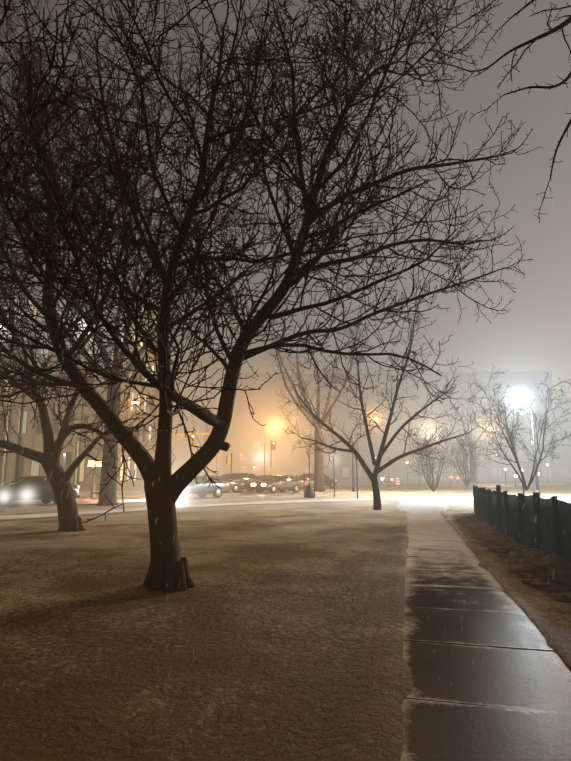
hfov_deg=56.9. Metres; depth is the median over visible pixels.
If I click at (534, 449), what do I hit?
lamp
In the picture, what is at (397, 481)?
traffic drum
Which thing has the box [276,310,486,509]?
tree
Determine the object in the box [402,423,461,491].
vase tree
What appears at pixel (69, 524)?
tree roots
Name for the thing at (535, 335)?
sky
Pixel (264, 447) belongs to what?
lamp
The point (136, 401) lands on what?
lamp
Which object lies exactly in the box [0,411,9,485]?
pale column
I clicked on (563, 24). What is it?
overhang tree
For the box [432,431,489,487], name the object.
vase tree
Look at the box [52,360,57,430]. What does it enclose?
lamp
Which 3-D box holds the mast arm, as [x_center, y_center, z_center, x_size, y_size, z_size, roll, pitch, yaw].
[-8.904,7.389,48.714,5.541,5.600,0.811,6,-12,-31]
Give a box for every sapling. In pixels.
[301,429,312,483]
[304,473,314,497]
[324,435,336,496]
[349,432,359,498]
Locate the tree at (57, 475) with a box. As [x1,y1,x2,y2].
[0,302,176,530]
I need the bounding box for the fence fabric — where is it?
[473,488,570,562]
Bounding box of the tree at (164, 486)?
[0,0,542,588]
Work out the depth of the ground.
5.39 m
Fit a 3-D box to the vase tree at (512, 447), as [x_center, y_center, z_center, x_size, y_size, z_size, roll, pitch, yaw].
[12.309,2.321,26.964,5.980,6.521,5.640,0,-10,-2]
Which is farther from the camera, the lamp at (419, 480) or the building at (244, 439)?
the building at (244, 439)
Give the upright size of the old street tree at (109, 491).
18.156 m
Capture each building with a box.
[0,270,111,490]
[99,284,161,488]
[222,372,375,479]
[335,371,553,478]
[465,398,570,479]
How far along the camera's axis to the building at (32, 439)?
47.24 m
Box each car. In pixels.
[179,476,228,498]
[206,475,243,492]
[221,473,264,492]
[251,475,303,492]
[257,475,271,479]
[289,475,313,490]
[300,473,336,488]
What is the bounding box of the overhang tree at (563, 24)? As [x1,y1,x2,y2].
[411,0,570,222]
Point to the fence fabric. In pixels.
(526, 520)
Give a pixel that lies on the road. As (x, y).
(130, 496)
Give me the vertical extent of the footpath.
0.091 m
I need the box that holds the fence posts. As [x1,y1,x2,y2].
[473,485,557,551]
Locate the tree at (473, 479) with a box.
[434,367,527,482]
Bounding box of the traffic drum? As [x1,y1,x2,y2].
[395,478,400,485]
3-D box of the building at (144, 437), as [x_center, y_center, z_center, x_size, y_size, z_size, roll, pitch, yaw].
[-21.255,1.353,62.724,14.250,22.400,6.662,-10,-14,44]
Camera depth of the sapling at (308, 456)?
35.13 m
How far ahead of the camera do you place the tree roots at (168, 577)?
7.13 m
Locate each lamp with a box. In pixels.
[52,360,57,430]
[76,328,87,485]
[120,400,138,411]
[264,425,277,474]
[352,418,378,491]
[417,431,431,482]
[474,427,489,483]
[518,398,540,497]
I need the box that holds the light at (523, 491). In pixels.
[521,468,524,495]
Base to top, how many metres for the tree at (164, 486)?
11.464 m
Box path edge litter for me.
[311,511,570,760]
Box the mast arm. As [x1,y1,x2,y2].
[172,433,209,445]
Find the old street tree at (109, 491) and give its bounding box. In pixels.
[23,179,185,505]
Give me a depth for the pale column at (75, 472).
31.91 m
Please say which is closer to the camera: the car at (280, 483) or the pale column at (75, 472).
the pale column at (75, 472)
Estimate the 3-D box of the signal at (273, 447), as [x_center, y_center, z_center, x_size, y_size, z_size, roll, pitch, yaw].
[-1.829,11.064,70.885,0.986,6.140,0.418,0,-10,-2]
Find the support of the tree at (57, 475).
on the ground
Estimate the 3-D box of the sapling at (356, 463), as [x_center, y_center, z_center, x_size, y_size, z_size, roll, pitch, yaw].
[4.609,5.512,34.217,0.887,4.412,1.256,9,-14,-42]
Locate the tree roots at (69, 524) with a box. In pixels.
[57,517,85,531]
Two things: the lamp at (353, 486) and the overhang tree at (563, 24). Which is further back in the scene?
the lamp at (353, 486)
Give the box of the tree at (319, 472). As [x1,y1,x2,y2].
[258,282,368,491]
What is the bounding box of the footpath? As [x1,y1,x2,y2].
[396,498,570,760]
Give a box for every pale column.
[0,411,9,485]
[73,441,78,499]
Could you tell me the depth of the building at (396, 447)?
168.92 m
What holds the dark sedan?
on the road
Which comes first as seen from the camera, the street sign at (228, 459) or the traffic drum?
the street sign at (228, 459)
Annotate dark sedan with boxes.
[0,476,79,506]
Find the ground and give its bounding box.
[0,475,570,760]
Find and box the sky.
[0,0,570,474]
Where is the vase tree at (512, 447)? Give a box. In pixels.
[458,363,570,490]
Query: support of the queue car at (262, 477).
on the road
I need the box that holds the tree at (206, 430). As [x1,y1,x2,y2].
[180,384,218,474]
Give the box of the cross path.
[0,497,570,519]
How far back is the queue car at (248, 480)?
45.31 m
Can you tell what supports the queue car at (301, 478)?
on the road
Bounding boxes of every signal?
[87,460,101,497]
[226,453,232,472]
[269,440,275,474]
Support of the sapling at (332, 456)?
on the ground
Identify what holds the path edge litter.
on the ground
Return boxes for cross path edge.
[4,498,457,519]
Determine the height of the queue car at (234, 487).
1.445 m
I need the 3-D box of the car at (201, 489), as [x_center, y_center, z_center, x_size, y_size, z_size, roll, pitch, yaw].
[-5.947,6.888,34.126,2.200,1.445,4.700,-10,-14,44]
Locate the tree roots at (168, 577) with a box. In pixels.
[143,557,195,592]
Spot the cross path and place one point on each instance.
(27, 516)
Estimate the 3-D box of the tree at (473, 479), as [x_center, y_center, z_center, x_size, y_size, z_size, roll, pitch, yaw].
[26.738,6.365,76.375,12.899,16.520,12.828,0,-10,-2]
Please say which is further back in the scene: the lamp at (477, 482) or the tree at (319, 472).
the lamp at (477, 482)
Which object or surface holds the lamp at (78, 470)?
on the ground
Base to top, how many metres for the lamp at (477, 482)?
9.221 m
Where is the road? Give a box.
[0,480,570,508]
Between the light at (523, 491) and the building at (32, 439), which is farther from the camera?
the building at (32, 439)
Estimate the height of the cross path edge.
0.001 m
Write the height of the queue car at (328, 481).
1.644 m
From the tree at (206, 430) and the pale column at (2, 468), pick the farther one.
the tree at (206, 430)
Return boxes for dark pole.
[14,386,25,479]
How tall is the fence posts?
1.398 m

